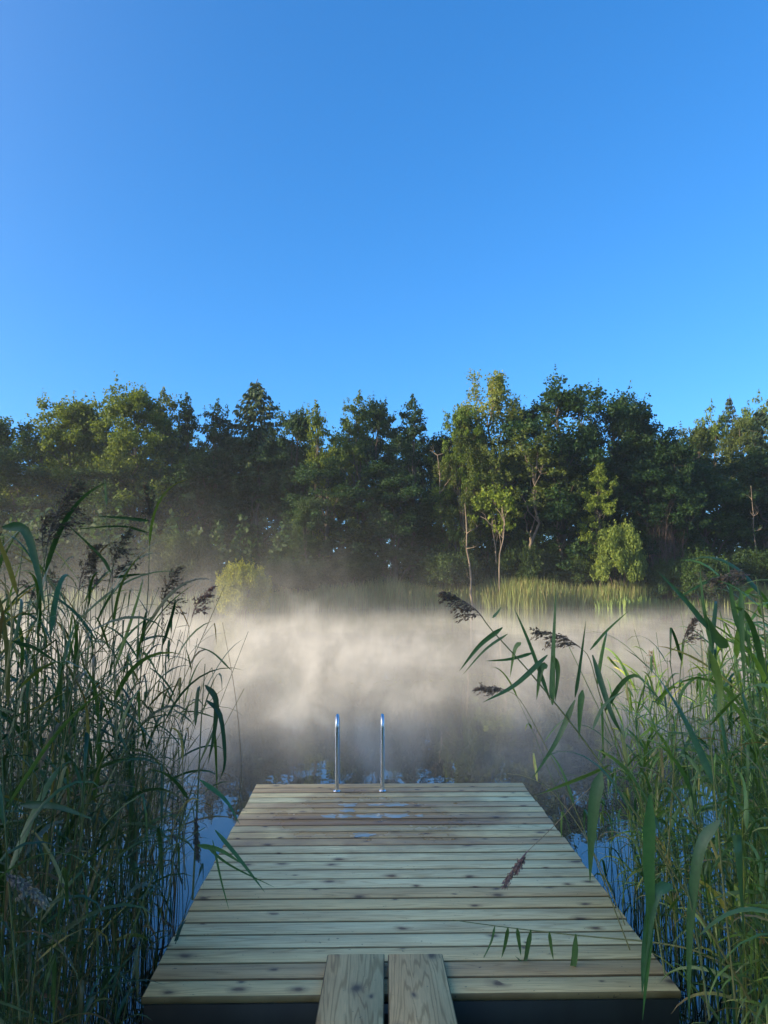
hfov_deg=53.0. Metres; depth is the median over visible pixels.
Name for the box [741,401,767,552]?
spruce tree
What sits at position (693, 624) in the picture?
tall reed
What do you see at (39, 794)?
reed
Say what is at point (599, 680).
tall reed
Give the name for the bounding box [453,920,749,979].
tall reed
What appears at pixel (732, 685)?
reed
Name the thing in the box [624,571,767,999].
tall reed
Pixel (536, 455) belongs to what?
alder tree
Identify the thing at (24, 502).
broadleaf tree
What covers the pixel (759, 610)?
reed
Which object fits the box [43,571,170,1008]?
reed
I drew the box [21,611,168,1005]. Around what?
reed
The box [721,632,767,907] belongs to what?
reed
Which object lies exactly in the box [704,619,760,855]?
reed
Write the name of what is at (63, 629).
reed
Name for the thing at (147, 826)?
reed
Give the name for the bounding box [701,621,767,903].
reed
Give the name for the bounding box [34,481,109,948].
tall reed
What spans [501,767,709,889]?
tall reed
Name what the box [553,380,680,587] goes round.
broadleaf tree
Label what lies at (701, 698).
reed
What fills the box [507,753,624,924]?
tall reed
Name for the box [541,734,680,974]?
tall reed
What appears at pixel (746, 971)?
reed
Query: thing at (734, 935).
reed
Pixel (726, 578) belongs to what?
tall reed
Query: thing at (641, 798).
reed
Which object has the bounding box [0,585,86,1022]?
reed
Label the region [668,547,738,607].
alder bush
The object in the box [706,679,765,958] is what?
reed
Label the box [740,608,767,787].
reed
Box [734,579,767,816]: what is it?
reed
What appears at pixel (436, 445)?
broadleaf tree
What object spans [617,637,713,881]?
reed
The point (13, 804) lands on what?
reed
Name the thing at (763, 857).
reed
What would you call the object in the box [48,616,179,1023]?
reed
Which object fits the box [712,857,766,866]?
reed
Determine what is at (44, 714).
reed
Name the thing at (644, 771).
reed
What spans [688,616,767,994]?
reed
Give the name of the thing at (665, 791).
reed
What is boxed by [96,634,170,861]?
reed
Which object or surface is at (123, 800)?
reed
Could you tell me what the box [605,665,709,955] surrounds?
reed
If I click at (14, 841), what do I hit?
reed
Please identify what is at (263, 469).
background tree
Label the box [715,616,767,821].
reed
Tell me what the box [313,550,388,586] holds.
willow bush
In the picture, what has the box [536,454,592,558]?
alder tree
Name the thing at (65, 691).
reed
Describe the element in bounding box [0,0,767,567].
sky
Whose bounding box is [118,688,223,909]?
reed
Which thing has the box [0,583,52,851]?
reed
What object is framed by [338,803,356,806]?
puddle
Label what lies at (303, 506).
willow tree
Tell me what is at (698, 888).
reed
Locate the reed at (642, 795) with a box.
[606,688,674,927]
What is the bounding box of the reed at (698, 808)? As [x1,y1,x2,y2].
[667,718,728,957]
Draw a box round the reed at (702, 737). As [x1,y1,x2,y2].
[688,676,733,912]
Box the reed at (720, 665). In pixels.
[694,635,767,923]
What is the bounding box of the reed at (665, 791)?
[620,711,695,920]
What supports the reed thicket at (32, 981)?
in the water
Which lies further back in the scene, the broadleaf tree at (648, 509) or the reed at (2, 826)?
the broadleaf tree at (648, 509)
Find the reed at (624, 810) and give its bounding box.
[603,717,642,923]
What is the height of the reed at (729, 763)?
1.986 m
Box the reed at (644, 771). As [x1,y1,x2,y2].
[637,712,655,889]
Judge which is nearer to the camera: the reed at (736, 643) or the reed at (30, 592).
the reed at (736, 643)
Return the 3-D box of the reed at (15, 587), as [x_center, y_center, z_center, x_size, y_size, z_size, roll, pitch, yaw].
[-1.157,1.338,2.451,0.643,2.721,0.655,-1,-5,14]
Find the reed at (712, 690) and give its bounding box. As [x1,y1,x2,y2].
[673,626,767,984]
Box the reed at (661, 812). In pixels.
[599,695,681,958]
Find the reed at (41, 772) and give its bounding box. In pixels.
[1,607,166,1023]
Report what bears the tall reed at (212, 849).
in the reed thicket at (32, 981)
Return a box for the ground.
[5,598,748,618]
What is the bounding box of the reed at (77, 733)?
[1,600,117,1023]
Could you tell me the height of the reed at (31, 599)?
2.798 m
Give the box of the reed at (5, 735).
[0,624,99,1023]
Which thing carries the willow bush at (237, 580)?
on the ground
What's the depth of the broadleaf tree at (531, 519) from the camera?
61.18 m
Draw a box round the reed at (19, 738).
[0,535,50,839]
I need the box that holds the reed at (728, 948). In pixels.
[706,692,767,1020]
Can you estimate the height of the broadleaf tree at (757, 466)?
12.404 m
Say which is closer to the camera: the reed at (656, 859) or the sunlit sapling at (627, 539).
the reed at (656, 859)
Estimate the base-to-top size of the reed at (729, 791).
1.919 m
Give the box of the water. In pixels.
[0,608,767,1023]
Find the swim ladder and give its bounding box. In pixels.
[333,713,385,791]
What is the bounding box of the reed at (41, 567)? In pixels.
[2,542,104,928]
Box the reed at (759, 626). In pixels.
[721,621,767,1007]
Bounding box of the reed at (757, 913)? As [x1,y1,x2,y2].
[722,590,766,922]
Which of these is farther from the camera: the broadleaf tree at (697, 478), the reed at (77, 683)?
the broadleaf tree at (697, 478)
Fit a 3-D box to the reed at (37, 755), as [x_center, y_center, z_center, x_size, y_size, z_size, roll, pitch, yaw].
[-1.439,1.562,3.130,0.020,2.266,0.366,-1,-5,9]
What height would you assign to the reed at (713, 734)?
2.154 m
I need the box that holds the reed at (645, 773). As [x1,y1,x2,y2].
[613,695,669,945]
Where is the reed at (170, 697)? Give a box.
[112,608,189,835]
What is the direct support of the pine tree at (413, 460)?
on the ground
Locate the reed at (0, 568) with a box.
[0,534,18,692]
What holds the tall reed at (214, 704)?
in the reed thicket at (32, 981)
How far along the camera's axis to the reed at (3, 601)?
4.70 m
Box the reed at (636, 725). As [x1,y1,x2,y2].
[614,657,664,925]
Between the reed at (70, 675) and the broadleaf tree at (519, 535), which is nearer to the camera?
the reed at (70, 675)
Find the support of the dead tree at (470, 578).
on the ground
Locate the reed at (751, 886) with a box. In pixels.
[718,756,767,995]
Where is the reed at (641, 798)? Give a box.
[615,696,681,913]
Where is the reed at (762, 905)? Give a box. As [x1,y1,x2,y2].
[729,602,767,908]
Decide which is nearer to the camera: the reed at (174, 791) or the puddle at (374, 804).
the reed at (174, 791)
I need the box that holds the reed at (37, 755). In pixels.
[3,617,63,1000]
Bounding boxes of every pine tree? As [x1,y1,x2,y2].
[343,395,405,560]
[383,393,441,583]
[718,395,745,478]
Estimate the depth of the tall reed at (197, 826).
2.88 m
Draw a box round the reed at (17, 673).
[3,563,95,872]
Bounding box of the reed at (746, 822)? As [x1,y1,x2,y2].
[710,694,767,1022]
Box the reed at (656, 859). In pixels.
[607,674,669,862]
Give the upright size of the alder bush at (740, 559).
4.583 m
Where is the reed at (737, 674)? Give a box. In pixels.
[729,626,762,1000]
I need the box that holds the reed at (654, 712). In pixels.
[644,650,699,880]
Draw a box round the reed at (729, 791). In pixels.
[685,667,761,1018]
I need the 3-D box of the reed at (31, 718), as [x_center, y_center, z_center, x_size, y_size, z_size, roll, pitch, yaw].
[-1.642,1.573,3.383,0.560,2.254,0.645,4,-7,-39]
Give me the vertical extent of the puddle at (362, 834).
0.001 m
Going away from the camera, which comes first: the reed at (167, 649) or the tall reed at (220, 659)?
the tall reed at (220, 659)
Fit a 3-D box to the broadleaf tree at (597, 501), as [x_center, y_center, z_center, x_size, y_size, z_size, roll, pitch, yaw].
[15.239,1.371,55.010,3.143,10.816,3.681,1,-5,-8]
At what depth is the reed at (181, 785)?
4.25 m
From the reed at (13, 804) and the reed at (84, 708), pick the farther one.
the reed at (84, 708)
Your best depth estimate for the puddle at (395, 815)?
5.28 m
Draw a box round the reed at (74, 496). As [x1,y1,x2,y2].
[2,480,91,853]
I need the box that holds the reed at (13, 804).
[0,716,132,1018]
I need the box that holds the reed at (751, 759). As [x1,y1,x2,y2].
[728,685,767,1023]
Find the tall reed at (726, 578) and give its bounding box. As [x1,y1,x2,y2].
[671,557,767,714]
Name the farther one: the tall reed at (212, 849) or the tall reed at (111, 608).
the tall reed at (111, 608)
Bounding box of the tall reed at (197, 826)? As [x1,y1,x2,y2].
[149,769,227,924]
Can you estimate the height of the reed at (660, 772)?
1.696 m
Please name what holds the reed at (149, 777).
in the water
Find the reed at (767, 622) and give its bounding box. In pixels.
[723,609,767,851]
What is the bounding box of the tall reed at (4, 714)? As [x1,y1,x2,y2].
[1,475,93,936]
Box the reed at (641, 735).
[606,656,688,966]
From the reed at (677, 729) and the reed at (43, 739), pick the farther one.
the reed at (677, 729)
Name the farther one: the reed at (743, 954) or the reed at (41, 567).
the reed at (41, 567)
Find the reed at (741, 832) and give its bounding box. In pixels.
[686,686,766,1022]
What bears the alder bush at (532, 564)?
on the ground
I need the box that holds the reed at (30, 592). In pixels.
[17,580,103,792]
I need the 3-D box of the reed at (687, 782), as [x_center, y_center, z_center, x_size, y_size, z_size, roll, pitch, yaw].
[1.271,1.584,3.120,0.812,2.189,0.439,0,-5,-2]
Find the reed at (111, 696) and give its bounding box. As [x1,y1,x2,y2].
[54,584,191,890]
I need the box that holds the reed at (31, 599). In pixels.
[0,506,54,857]
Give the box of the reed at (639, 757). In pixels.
[609,660,688,920]
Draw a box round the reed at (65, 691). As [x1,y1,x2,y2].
[31,608,122,950]
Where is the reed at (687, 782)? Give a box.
[587,630,763,1021]
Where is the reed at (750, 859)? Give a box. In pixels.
[717,818,767,987]
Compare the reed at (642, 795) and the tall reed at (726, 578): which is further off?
the reed at (642, 795)
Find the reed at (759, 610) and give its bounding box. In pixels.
[757,602,765,640]
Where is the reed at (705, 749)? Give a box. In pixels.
[677,677,731,883]
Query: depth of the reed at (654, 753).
4.33 m
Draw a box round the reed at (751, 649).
[702,588,767,838]
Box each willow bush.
[0,523,75,600]
[59,531,145,602]
[142,525,221,604]
[214,556,272,616]
[263,555,321,594]
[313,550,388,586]
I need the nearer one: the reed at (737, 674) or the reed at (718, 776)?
the reed at (737, 674)
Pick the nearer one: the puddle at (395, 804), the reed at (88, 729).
the reed at (88, 729)
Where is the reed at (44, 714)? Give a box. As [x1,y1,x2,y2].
[9,640,85,1020]
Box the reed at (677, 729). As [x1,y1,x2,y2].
[660,682,699,809]
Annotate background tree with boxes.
[0,438,27,515]
[1,436,76,539]
[46,436,150,574]
[126,422,202,542]
[126,432,213,541]
[191,430,294,554]
[261,437,336,559]
[268,439,353,558]
[307,414,424,554]
[307,440,375,555]
[368,423,440,570]
[400,450,498,558]
[466,459,547,552]
[520,469,592,545]
[584,447,676,538]
[646,440,749,559]
[708,440,767,546]
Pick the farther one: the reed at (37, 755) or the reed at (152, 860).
the reed at (152, 860)
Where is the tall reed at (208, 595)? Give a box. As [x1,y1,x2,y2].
[172,585,218,889]
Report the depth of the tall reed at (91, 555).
3.06 m
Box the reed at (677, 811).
[635,656,714,998]
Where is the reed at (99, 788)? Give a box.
[34,604,180,1021]
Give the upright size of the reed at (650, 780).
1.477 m
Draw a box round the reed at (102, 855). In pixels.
[23,621,123,1023]
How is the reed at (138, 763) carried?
in the water
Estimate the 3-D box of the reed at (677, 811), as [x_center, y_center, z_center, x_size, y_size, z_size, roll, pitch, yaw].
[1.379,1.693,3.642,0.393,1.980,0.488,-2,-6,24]
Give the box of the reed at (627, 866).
[600,675,667,902]
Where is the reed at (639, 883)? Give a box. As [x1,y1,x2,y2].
[612,702,646,934]
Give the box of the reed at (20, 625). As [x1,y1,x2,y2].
[1,581,60,707]
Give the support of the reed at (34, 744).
in the water
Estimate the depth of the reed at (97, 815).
3.15 m
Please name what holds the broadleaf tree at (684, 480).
on the ground
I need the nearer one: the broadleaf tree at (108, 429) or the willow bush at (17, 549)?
the willow bush at (17, 549)
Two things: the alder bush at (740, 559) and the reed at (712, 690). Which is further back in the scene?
the alder bush at (740, 559)
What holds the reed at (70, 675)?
in the water
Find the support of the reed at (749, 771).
in the water
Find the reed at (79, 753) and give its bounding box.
[3,619,165,1020]
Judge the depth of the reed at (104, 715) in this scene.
3.88 m
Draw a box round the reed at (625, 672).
[605,648,688,952]
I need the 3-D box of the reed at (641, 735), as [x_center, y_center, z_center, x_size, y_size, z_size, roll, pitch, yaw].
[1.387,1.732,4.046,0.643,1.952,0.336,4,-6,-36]
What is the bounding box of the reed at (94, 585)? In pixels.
[15,567,116,815]
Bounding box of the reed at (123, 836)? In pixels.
[88,678,166,1023]
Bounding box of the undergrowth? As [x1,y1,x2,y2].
[0,505,767,604]
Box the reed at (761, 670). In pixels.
[688,577,767,1023]
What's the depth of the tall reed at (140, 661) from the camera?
2.87 m
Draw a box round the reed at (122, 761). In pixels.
[65,605,163,979]
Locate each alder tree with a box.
[475,431,512,582]
[487,420,569,584]
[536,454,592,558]
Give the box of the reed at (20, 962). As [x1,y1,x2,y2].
[3,591,81,979]
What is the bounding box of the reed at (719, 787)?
[701,683,756,933]
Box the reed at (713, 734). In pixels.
[656,637,754,957]
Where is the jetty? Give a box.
[141,783,680,1023]
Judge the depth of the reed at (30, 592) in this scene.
4.26 m
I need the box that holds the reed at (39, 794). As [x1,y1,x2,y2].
[12,614,58,1023]
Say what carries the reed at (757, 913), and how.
in the water
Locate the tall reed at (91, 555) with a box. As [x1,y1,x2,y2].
[23,542,173,919]
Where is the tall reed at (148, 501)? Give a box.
[74,479,217,873]
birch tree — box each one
[429,431,496,586]
[443,368,535,581]
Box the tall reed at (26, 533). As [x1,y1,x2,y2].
[0,522,115,1020]
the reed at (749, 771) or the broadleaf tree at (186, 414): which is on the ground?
the broadleaf tree at (186, 414)
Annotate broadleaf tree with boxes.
[0,388,104,541]
[0,416,59,529]
[0,460,76,543]
[41,408,126,537]
[42,461,148,590]
[77,371,187,593]
[122,446,243,547]
[134,386,194,546]
[164,391,213,589]
[186,398,242,546]
[194,417,252,552]
[202,447,294,567]
[260,402,315,558]
[267,451,379,587]
[292,400,345,561]
[328,389,384,583]
[337,454,444,583]
[404,427,456,585]
[428,399,491,555]
[474,450,554,581]
[482,364,630,586]
[501,399,554,550]
[518,461,622,587]
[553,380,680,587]
[576,460,623,587]
[601,394,706,559]
[602,458,708,585]
[642,434,711,560]
[662,456,761,560]
[676,421,733,539]
[693,398,733,511]
[716,410,767,548]
[726,447,767,550]
[733,389,767,458]
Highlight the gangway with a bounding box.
[315,954,457,1023]
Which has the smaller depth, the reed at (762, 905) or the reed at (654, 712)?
the reed at (762, 905)
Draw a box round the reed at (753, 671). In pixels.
[733,669,767,913]
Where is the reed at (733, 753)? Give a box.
[717,658,761,857]
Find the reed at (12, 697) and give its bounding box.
[0,637,42,1013]
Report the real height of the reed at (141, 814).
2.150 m
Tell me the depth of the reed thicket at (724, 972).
3.40 m
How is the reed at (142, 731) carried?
in the water
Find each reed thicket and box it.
[0,542,247,1023]
[517,589,767,1023]
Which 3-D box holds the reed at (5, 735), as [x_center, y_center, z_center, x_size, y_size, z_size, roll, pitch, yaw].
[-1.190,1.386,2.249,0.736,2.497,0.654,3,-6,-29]
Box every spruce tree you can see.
[205,379,302,575]
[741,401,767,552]
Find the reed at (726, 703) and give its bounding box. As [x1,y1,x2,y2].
[684,665,729,981]
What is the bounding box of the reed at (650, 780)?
[637,709,681,915]
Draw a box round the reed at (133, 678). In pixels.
[25,615,195,1023]
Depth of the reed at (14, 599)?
3.59 m
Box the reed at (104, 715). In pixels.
[51,639,138,974]
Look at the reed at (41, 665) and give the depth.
4.18 m
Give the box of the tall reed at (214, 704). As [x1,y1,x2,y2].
[192,641,239,899]
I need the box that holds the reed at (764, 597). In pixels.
[727,582,767,775]
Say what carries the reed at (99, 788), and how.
in the water
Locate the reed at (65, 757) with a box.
[0,613,80,1023]
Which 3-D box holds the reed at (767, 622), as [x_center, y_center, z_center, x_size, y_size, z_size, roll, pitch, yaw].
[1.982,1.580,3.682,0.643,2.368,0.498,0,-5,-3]
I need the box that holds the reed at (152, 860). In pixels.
[147,699,201,978]
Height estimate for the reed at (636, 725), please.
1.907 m
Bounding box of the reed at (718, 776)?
[688,690,761,903]
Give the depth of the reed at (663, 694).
3.24 m
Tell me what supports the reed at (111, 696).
in the water
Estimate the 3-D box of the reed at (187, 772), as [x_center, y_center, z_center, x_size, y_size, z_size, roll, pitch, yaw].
[-1.034,1.619,3.451,0.791,2.128,0.392,1,-5,-13]
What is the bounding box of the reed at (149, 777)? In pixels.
[137,663,190,949]
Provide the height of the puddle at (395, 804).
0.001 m
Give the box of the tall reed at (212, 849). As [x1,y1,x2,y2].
[125,780,270,949]
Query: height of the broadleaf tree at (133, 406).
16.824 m
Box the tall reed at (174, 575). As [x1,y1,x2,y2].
[98,566,239,874]
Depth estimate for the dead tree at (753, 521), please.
56.68 m
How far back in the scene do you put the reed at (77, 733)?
3.17 m
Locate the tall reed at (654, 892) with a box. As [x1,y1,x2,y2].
[595,749,767,1020]
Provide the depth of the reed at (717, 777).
3.29 m
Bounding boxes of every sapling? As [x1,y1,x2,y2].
[466,483,516,607]
[589,517,647,589]
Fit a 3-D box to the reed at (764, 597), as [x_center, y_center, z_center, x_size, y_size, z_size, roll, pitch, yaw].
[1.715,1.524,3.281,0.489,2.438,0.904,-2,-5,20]
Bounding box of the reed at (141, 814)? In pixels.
[75,632,177,1023]
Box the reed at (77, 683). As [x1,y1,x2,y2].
[0,580,160,1023]
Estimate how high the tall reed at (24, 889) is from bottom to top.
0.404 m
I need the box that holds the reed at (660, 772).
[641,675,696,877]
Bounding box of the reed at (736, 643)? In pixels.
[707,630,767,890]
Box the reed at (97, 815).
[56,613,120,1019]
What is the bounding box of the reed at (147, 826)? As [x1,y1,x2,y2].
[87,702,196,926]
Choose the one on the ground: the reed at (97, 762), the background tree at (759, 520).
the background tree at (759, 520)
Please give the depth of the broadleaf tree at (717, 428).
73.21 m
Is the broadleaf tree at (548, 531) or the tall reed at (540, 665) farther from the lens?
the broadleaf tree at (548, 531)
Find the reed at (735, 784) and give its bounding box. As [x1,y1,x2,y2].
[679,654,767,1011]
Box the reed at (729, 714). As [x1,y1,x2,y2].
[700,638,743,813]
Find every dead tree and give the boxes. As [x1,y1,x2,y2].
[430,445,452,583]
[462,505,478,607]
[745,489,760,585]
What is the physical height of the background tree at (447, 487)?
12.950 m
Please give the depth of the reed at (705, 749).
4.80 m
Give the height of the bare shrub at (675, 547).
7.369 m
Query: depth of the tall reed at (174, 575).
3.23 m
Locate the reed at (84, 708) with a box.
[73,626,117,961]
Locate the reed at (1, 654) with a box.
[0,629,50,950]
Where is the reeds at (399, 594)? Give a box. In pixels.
[0,573,767,619]
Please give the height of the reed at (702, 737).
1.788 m
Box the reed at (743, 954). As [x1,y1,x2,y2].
[694,697,767,1023]
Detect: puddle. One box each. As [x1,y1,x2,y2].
[321,814,335,817]
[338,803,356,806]
[338,814,352,817]
[340,808,354,811]
[352,832,375,836]
[356,813,382,817]
[368,803,386,805]
[384,802,408,805]
[384,813,409,817]
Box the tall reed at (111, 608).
[104,478,117,749]
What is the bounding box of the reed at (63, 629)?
[45,590,110,1022]
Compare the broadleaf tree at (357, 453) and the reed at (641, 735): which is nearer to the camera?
the reed at (641, 735)
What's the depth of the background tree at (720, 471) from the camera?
65.77 m
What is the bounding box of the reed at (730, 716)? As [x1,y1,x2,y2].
[692,572,755,999]
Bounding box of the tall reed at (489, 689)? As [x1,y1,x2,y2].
[472,667,629,949]
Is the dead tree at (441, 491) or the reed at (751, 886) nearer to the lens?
the reed at (751, 886)
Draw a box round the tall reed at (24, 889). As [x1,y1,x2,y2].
[0,852,108,910]
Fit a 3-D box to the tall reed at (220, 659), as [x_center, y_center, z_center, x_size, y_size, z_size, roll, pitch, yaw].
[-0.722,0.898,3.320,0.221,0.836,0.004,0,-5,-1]
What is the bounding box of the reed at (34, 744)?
[0,619,99,1023]
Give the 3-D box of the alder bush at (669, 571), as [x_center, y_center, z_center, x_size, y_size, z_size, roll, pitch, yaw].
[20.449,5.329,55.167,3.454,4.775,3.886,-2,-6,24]
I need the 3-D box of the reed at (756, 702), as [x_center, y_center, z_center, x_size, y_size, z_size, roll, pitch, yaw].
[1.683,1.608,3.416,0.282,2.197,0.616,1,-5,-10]
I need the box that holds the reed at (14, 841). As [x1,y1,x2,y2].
[9,702,17,1022]
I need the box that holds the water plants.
[591,589,713,608]
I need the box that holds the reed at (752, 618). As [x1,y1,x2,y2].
[697,612,767,844]
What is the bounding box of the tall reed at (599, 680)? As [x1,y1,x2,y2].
[529,623,700,949]
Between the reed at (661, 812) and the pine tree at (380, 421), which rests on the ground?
the pine tree at (380, 421)
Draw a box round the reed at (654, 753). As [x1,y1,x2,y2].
[612,679,676,930]
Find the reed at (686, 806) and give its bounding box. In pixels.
[627,674,731,922]
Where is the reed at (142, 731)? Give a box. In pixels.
[78,630,180,1023]
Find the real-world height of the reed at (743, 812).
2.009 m
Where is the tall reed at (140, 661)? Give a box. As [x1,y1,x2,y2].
[67,524,182,899]
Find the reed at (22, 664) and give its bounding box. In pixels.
[0,612,64,1023]
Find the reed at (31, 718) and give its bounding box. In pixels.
[1,623,99,923]
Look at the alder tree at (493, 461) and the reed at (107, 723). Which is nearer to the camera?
the reed at (107, 723)
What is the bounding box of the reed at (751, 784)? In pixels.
[708,660,767,952]
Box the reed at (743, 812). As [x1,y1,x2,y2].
[701,704,767,949]
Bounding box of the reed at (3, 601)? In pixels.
[1,521,36,640]
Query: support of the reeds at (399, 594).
in the water
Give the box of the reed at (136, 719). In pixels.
[116,640,184,849]
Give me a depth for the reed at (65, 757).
2.49 m
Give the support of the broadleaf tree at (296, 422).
on the ground
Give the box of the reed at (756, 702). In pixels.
[703,639,767,978]
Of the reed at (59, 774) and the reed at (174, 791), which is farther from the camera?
the reed at (174, 791)
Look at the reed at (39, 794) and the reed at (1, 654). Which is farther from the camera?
the reed at (1, 654)
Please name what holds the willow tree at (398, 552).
on the ground
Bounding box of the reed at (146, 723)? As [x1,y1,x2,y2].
[128,618,192,909]
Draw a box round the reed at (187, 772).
[84,633,238,1016]
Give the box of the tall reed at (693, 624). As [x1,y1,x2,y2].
[643,615,709,899]
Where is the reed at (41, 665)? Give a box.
[0,568,119,869]
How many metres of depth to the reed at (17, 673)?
4.22 m
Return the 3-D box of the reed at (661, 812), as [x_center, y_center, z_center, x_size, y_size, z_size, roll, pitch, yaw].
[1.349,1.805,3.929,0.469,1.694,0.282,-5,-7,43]
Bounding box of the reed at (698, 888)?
[684,694,763,1022]
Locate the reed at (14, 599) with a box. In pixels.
[0,578,65,780]
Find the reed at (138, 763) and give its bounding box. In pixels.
[101,651,188,874]
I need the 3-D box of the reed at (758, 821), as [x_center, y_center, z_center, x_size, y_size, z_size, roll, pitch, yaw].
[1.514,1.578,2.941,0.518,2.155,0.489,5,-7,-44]
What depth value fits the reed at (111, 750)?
3.69 m
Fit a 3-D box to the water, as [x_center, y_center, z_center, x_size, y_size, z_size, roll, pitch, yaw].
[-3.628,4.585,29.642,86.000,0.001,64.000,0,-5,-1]
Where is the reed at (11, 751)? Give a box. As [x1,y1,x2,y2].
[0,649,64,986]
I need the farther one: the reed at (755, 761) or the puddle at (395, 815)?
the puddle at (395, 815)
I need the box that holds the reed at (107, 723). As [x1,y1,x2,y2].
[76,544,171,1018]
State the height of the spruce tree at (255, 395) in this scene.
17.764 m
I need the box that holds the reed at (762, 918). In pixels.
[730,914,767,927]
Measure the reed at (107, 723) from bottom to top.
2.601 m
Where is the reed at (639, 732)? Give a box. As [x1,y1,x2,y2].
[612,667,679,898]
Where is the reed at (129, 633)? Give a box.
[70,617,150,961]
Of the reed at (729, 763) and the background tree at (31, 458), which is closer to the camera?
the reed at (729, 763)
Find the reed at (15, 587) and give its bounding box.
[0,540,148,1023]
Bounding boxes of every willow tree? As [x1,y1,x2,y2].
[287,491,331,576]
[364,483,413,578]
[394,500,452,592]
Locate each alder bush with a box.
[413,548,485,602]
[482,540,567,584]
[559,552,611,585]
[644,553,691,600]
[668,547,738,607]
[721,544,767,587]
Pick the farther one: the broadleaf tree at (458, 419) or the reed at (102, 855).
the broadleaf tree at (458, 419)
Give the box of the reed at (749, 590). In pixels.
[723,588,767,787]
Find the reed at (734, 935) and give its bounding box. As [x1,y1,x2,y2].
[691,685,766,1023]
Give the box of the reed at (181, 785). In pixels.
[145,668,217,936]
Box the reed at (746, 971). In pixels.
[716,767,763,983]
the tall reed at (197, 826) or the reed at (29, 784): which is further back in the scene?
the reed at (29, 784)
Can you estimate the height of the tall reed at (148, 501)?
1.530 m
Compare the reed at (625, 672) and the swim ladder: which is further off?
the swim ladder
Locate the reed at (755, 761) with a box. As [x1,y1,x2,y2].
[724,711,767,979]
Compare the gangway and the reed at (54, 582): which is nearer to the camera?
the gangway
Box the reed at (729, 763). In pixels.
[681,654,752,961]
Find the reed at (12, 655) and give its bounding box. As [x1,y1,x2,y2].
[0,565,79,853]
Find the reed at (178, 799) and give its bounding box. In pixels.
[154,698,208,901]
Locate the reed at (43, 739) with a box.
[2,567,156,953]
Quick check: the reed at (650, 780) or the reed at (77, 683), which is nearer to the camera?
the reed at (77, 683)
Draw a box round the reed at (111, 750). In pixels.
[6,543,162,953]
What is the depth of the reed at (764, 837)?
3.36 m
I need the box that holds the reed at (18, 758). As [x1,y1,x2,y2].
[1,678,72,987]
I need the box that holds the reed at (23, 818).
[1,693,89,1019]
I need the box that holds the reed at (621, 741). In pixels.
[606,678,654,824]
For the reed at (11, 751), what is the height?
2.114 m
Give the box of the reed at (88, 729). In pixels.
[42,689,162,1023]
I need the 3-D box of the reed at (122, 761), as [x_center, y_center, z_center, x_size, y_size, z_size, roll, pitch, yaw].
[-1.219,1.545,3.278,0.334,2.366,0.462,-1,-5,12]
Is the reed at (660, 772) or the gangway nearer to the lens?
the gangway
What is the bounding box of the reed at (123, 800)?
[98,665,184,963]
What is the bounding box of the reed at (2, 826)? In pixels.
[0,613,84,827]
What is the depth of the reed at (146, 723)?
4.57 m
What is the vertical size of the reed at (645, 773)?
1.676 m
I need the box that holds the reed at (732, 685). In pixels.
[659,559,767,955]
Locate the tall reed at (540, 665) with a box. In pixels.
[437,589,750,1000]
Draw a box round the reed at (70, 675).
[1,575,125,929]
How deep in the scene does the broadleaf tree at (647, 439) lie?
58.01 m
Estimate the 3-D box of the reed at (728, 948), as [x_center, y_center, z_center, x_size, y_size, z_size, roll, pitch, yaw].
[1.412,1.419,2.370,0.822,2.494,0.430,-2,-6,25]
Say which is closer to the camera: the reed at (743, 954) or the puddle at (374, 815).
the reed at (743, 954)
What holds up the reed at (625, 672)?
in the water
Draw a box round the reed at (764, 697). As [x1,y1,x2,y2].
[702,618,767,938]
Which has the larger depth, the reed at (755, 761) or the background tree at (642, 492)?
the background tree at (642, 492)
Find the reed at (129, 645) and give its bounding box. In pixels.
[80,585,192,865]
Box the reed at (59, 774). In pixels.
[0,745,95,1023]
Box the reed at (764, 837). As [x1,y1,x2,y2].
[724,602,767,1022]
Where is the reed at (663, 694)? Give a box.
[647,686,726,1017]
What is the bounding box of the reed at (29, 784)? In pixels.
[0,651,106,998]
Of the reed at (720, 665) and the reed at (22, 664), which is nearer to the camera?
the reed at (22, 664)
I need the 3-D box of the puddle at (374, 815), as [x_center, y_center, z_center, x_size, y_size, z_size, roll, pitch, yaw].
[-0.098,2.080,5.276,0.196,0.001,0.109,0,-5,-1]
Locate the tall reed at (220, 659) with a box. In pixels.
[192,622,241,819]
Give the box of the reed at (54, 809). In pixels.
[0,609,104,834]
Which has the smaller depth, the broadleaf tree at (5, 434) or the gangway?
the gangway
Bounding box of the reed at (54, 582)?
[45,569,82,892]
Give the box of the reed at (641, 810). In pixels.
[608,708,676,931]
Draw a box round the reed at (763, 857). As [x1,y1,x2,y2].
[747,855,767,876]
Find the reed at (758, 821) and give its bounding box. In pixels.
[734,653,767,945]
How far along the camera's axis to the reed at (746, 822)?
2.55 m
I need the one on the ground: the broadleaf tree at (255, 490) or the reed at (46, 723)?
the broadleaf tree at (255, 490)
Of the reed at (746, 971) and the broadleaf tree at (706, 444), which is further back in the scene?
the broadleaf tree at (706, 444)
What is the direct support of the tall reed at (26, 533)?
in the reed thicket at (32, 981)
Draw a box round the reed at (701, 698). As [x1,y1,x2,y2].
[667,666,764,1003]
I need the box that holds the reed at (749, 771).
[688,663,767,871]
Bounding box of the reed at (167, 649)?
[143,598,191,900]
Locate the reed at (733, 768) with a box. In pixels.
[688,667,761,895]
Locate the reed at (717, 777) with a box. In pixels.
[654,646,767,1023]
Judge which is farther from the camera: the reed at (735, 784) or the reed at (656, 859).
the reed at (656, 859)

